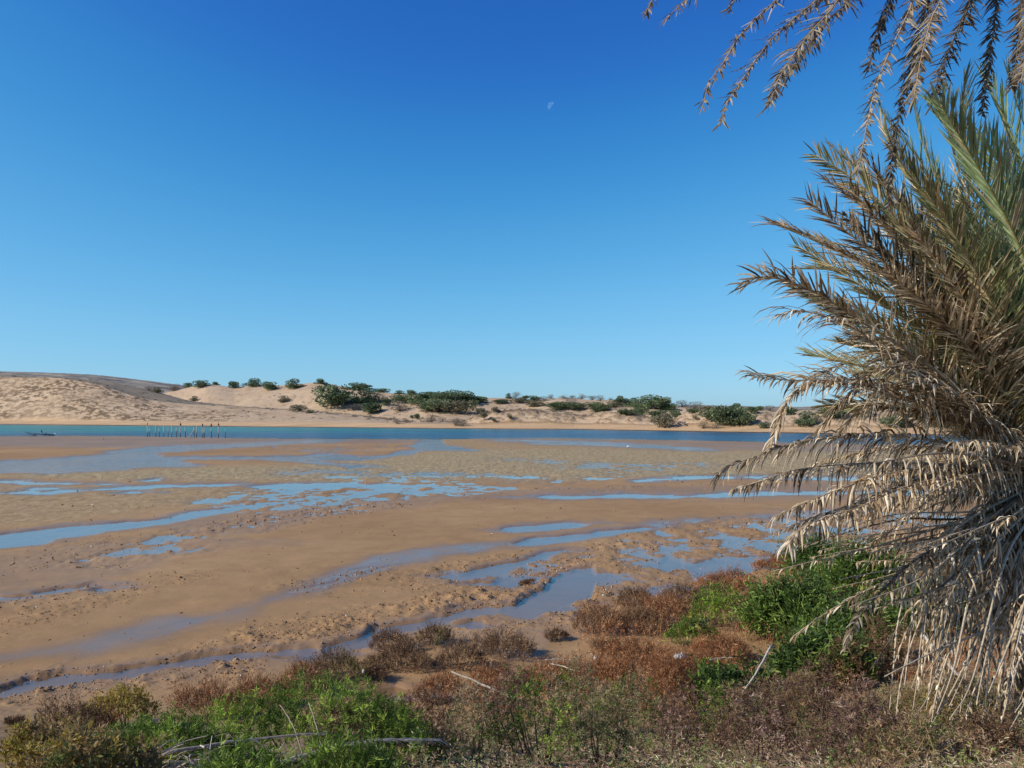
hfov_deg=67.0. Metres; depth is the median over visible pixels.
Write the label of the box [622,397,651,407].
bushy tree
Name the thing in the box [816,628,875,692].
brown shrub
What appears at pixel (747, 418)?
green bush
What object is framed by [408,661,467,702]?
rust shrub
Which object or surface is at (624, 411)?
green bush
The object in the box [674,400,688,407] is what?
bare bush
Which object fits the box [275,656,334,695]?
rust shrub
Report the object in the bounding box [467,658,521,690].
rust shrub
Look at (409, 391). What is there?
bushy tree
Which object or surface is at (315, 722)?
thin reed
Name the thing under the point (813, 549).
leafy bush
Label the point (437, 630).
brown shrub
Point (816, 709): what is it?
twiggy shrub
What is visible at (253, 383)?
bushy tree
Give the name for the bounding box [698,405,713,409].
olive bush
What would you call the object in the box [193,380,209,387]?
bushy tree
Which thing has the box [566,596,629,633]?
brown shrub
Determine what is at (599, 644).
brown shrub
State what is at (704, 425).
bare bush
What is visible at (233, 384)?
bushy tree
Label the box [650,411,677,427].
olive bush
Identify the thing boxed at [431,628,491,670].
brown shrub
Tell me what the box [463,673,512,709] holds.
rust shrub
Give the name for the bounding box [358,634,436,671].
brown shrub
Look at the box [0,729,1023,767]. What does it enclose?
bank ground
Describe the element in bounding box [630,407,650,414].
green bush
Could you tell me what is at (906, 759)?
olive ground cover
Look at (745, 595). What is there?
olive shrub
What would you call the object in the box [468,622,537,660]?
brown shrub
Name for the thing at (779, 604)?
leafy bush
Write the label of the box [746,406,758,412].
green bush
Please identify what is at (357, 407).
bare bush
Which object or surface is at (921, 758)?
shrub
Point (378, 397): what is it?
bare bush
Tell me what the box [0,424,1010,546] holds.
water
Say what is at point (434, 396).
bushy tree
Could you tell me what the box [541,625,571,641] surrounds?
brown shrub
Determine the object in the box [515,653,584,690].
rust shrub
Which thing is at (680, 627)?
green bush
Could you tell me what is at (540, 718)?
glasswort shrub
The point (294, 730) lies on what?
thin reed
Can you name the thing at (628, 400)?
bushy tree
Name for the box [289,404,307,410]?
olive bush
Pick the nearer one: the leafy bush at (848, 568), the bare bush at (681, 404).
the leafy bush at (848, 568)
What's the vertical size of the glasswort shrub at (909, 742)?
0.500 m
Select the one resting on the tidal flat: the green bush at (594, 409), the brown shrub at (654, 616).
the brown shrub at (654, 616)
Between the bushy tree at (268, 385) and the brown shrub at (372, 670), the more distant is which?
the bushy tree at (268, 385)
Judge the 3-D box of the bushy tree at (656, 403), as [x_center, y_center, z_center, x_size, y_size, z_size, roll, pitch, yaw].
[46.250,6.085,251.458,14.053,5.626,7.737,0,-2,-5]
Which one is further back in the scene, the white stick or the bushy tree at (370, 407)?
the bushy tree at (370, 407)
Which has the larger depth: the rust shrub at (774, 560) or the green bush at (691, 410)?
the green bush at (691, 410)
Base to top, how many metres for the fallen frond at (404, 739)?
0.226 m
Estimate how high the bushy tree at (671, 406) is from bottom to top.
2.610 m
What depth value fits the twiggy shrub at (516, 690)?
8.59 m
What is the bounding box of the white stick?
[712,644,772,726]
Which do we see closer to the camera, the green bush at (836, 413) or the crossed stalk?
the crossed stalk
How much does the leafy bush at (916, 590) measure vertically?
1.345 m
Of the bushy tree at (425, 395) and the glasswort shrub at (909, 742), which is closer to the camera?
the glasswort shrub at (909, 742)
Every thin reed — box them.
[280,705,304,762]
[309,704,326,760]
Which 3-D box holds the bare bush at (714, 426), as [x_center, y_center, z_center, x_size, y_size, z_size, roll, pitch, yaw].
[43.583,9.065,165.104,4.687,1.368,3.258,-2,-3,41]
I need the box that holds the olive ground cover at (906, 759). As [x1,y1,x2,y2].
[700,650,1023,767]
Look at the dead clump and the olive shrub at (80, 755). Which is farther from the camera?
the dead clump
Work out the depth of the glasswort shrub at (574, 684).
8.66 m
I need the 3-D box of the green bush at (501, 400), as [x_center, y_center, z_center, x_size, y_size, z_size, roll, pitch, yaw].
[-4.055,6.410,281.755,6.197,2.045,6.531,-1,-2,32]
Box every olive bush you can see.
[152,387,163,392]
[277,395,289,401]
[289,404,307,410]
[441,400,477,413]
[476,408,488,412]
[479,411,488,417]
[509,397,525,402]
[523,400,546,406]
[605,401,624,406]
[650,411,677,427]
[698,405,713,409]
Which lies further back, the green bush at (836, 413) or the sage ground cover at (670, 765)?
the green bush at (836, 413)
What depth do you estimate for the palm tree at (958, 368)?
6.58 m
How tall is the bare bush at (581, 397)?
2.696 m
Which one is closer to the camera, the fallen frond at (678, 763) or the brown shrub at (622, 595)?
the fallen frond at (678, 763)
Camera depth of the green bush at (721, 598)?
14.22 m
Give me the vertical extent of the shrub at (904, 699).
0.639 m
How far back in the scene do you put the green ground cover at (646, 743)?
5.88 m
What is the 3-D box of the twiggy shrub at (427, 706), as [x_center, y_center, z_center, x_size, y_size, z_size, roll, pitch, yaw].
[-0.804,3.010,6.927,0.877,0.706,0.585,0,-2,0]
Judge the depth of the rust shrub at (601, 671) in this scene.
10.91 m
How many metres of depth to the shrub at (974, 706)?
6.16 m
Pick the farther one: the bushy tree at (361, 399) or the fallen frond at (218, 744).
the bushy tree at (361, 399)
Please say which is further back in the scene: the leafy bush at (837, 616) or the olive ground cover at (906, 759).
the leafy bush at (837, 616)
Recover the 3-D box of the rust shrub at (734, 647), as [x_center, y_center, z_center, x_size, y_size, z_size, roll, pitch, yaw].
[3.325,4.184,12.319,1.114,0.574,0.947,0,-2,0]
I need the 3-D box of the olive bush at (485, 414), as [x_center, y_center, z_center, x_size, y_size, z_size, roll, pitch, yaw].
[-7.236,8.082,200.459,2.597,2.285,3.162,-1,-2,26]
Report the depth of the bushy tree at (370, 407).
272.89 m
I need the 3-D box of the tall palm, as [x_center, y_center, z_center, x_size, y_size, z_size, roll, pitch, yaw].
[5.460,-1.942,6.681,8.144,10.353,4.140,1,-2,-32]
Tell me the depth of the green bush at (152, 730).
5.16 m
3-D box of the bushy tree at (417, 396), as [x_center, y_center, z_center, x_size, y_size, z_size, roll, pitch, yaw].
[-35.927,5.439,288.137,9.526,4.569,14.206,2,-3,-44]
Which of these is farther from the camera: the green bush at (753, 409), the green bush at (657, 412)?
the green bush at (657, 412)
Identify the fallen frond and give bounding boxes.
[161,732,327,755]
[259,737,449,767]
[558,750,714,767]
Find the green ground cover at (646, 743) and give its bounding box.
[532,704,1004,767]
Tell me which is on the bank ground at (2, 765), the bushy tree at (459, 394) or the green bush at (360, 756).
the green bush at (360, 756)
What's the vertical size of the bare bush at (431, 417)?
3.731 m
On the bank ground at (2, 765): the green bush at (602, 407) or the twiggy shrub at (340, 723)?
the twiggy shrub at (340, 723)
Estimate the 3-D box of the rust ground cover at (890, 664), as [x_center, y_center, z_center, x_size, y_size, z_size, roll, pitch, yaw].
[5.313,3.219,14.215,11.808,2.668,13.734,0,-2,0]
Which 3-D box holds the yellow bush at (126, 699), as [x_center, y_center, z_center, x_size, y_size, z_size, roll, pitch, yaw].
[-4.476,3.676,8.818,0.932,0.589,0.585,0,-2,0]
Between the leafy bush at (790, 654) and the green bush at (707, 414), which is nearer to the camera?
the leafy bush at (790, 654)
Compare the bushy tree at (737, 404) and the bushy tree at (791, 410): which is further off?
the bushy tree at (737, 404)
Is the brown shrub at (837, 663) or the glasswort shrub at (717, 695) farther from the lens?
the brown shrub at (837, 663)
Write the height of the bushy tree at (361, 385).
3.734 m
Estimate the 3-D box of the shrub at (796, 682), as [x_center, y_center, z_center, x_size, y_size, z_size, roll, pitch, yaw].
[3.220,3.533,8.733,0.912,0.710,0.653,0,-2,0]
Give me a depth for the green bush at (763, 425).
159.58 m
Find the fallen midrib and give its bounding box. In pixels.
[451,671,525,705]
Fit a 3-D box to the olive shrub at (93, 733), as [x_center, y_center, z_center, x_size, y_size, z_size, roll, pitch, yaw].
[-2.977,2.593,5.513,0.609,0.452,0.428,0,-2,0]
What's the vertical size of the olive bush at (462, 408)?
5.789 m
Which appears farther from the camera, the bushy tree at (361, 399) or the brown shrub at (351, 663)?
the bushy tree at (361, 399)
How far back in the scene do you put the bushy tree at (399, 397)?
289.76 m
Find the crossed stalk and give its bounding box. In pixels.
[923,635,995,719]
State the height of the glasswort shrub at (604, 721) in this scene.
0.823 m
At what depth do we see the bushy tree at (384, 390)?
315.04 m
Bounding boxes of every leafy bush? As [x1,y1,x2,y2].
[673,651,798,711]
[727,553,858,640]
[752,616,883,689]
[775,525,847,576]
[779,577,914,662]
[808,521,918,597]
[855,561,980,635]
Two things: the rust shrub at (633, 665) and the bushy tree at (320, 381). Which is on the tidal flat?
the rust shrub at (633, 665)
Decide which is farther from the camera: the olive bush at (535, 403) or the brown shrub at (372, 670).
the olive bush at (535, 403)
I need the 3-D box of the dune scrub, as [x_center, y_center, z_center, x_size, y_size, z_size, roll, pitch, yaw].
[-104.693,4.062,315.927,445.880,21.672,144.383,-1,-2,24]
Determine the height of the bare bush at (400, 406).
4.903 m
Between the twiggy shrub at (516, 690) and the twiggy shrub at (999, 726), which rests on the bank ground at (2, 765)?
the twiggy shrub at (999, 726)
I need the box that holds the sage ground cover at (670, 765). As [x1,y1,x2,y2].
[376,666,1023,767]
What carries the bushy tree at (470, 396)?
on the dunes
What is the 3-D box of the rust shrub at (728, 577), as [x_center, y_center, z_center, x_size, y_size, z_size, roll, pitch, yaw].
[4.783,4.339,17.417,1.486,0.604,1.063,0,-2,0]
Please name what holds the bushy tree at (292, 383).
on the dunes
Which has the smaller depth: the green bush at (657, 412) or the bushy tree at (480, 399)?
the green bush at (657, 412)
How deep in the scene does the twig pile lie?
4.71 m
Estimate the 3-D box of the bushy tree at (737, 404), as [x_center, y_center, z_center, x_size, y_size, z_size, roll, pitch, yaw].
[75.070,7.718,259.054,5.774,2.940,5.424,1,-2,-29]
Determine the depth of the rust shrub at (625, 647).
12.15 m
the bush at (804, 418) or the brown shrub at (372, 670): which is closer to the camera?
the brown shrub at (372, 670)
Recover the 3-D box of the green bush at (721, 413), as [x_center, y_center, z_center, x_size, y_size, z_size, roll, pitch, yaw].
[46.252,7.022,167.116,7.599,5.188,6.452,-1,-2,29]
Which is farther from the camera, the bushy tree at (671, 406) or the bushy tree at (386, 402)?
the bushy tree at (386, 402)
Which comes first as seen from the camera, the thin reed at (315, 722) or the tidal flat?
the thin reed at (315, 722)
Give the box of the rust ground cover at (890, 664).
[470,539,1019,742]
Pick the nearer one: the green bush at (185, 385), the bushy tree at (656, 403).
the bushy tree at (656, 403)
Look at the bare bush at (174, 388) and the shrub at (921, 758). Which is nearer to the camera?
the shrub at (921, 758)
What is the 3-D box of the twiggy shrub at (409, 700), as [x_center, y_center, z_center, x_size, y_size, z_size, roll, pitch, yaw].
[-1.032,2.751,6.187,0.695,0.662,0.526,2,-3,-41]
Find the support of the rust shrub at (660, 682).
on the tidal flat
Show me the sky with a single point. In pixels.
(485, 198)
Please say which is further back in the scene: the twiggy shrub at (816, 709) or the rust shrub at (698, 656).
the rust shrub at (698, 656)
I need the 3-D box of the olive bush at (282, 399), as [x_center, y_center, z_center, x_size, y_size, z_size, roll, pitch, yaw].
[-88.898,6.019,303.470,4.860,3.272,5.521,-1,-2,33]
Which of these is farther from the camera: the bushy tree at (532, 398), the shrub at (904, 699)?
the bushy tree at (532, 398)
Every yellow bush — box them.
[0,705,89,766]
[77,680,164,728]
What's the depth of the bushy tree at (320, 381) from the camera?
324.36 m
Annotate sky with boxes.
[0,0,1023,406]
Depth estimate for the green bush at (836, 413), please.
158.73 m
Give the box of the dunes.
[0,371,950,434]
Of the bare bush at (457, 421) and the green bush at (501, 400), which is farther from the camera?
the green bush at (501, 400)
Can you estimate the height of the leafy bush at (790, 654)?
1.106 m
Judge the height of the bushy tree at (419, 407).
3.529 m
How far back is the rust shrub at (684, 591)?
16.11 m
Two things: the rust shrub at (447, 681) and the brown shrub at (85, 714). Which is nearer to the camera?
the brown shrub at (85, 714)
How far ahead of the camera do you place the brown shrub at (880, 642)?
11.02 m
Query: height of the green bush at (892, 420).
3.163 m
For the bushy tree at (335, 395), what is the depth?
284.25 m
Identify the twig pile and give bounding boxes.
[159,733,293,767]
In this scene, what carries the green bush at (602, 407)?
on the dunes
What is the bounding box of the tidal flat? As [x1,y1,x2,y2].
[0,424,1023,767]
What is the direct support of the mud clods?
on the tidal flat
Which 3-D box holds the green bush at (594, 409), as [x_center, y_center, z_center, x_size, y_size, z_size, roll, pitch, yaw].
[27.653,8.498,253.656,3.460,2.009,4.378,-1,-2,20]
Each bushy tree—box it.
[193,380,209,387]
[228,381,238,387]
[244,378,263,386]
[261,381,278,389]
[285,378,304,387]
[311,383,357,405]
[313,378,327,383]
[343,382,374,390]
[349,387,379,402]
[359,402,382,412]
[373,388,390,392]
[379,397,391,404]
[389,394,410,402]
[403,389,415,394]
[404,393,426,403]
[414,391,459,403]
[416,402,428,409]
[419,392,430,401]
[445,389,473,403]
[461,391,478,403]
[472,396,488,402]
[526,395,540,400]
[612,395,625,404]
[621,398,634,404]
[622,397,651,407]
[633,394,671,408]
[662,403,676,409]
[728,403,743,408]
[782,406,797,414]
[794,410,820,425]
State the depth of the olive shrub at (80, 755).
4.26 m
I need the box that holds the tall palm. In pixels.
[641,0,1023,212]
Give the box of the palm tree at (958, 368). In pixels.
[710,55,1023,740]
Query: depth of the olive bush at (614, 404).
258.04 m
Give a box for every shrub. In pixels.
[5,716,170,767]
[33,684,125,732]
[73,722,124,762]
[163,669,256,719]
[228,668,294,707]
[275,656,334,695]
[291,640,372,683]
[308,696,386,767]
[341,685,432,765]
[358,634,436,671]
[360,660,390,681]
[367,625,417,650]
[404,679,467,753]
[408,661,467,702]
[413,619,458,645]
[427,673,524,766]
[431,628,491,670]
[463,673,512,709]
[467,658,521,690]
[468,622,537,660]
[477,658,544,735]
[484,661,596,767]
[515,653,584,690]
[518,578,535,585]
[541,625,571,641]
[547,649,618,736]
[555,646,628,695]
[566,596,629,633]
[568,679,650,767]
[586,662,679,740]
[590,634,621,648]
[594,631,673,663]
[595,643,699,696]
[614,597,675,636]
[615,583,652,604]
[632,587,695,622]
[635,645,704,717]
[648,680,732,767]
[656,578,710,601]
[659,641,724,683]
[684,627,755,665]
[686,677,773,750]
[693,565,756,590]
[698,672,800,767]
[741,587,762,601]
[750,548,789,570]
[754,651,883,761]
[762,666,830,721]
[791,672,922,767]
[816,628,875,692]
[847,680,946,742]
[856,615,918,681]
[879,705,955,767]
[903,668,1002,739]
[919,738,989,767]
[943,705,1023,767]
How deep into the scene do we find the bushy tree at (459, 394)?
280.69 m
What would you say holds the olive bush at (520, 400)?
on the dunes
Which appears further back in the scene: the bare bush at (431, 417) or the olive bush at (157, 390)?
the olive bush at (157, 390)
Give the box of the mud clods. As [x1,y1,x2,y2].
[0,475,945,722]
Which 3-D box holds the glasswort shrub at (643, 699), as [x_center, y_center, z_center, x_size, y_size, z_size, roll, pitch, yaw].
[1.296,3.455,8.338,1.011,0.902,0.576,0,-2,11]
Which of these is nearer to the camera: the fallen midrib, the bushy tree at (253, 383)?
the fallen midrib
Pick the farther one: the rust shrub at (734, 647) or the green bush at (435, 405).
the green bush at (435, 405)
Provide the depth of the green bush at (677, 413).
184.27 m
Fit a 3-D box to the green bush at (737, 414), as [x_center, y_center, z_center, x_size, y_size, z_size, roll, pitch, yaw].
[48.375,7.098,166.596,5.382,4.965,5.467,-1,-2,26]
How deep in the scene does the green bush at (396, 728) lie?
5.70 m
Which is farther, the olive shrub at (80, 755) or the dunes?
the dunes
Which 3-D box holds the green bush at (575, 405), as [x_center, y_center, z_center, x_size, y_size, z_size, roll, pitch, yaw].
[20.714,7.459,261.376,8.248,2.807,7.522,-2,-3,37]
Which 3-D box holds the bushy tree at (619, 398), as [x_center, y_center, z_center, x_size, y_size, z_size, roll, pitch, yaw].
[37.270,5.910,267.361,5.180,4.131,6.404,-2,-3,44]
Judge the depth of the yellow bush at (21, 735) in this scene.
5.09 m
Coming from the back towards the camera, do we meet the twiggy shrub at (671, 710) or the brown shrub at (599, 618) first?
the brown shrub at (599, 618)
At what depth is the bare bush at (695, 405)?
260.35 m
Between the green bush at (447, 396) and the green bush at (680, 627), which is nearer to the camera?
the green bush at (680, 627)
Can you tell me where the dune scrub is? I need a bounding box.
[4,375,814,422]
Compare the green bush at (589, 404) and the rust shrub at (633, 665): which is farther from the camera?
the green bush at (589, 404)
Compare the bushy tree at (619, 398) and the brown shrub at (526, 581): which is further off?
the bushy tree at (619, 398)
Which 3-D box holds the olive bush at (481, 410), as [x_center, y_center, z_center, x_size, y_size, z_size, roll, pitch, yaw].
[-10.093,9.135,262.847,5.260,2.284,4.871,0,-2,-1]
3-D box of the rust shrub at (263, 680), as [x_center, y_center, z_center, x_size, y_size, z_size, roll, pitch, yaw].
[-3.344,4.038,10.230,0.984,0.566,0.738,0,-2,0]
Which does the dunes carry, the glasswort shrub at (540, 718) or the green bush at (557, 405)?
the green bush at (557, 405)
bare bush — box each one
[166,384,183,390]
[346,404,361,409]
[368,394,385,402]
[388,400,411,410]
[420,412,439,422]
[448,419,462,425]
[574,393,587,398]
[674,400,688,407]
[686,401,703,407]
[698,421,708,427]
[710,423,727,428]
[764,405,778,411]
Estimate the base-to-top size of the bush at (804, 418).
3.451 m
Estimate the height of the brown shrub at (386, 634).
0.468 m
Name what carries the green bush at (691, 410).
on the dunes
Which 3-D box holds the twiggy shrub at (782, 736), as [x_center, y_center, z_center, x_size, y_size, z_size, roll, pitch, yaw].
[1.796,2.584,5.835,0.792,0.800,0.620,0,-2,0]
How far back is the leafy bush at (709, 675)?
9.78 m
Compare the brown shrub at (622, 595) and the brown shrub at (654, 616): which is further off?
the brown shrub at (622, 595)
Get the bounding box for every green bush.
[82,700,261,767]
[179,731,307,767]
[182,382,192,387]
[182,667,445,767]
[292,718,412,767]
[421,399,452,412]
[428,392,461,402]
[493,399,510,402]
[543,401,568,409]
[564,402,585,408]
[584,402,599,407]
[591,407,600,411]
[597,402,612,409]
[617,408,639,413]
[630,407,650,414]
[648,410,667,415]
[662,611,724,646]
[669,410,680,417]
[685,408,700,412]
[686,578,744,626]
[697,406,718,420]
[709,405,741,425]
[724,406,746,424]
[739,412,756,425]
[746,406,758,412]
[759,422,771,427]
[816,408,846,417]
[879,413,909,426]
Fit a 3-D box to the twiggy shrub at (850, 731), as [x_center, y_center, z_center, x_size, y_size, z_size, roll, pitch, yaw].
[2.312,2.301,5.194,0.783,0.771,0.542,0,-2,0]
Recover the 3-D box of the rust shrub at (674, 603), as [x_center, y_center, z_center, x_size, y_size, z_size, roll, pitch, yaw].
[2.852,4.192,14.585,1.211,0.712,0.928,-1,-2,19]
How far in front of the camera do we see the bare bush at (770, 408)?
242.06 m
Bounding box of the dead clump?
[3,712,31,727]
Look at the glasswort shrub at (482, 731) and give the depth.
5.99 m
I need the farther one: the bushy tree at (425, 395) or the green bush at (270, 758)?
the bushy tree at (425, 395)
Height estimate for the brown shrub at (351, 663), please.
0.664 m
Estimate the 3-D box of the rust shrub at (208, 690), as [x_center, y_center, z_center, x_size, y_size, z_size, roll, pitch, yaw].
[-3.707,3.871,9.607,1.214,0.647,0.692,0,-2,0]

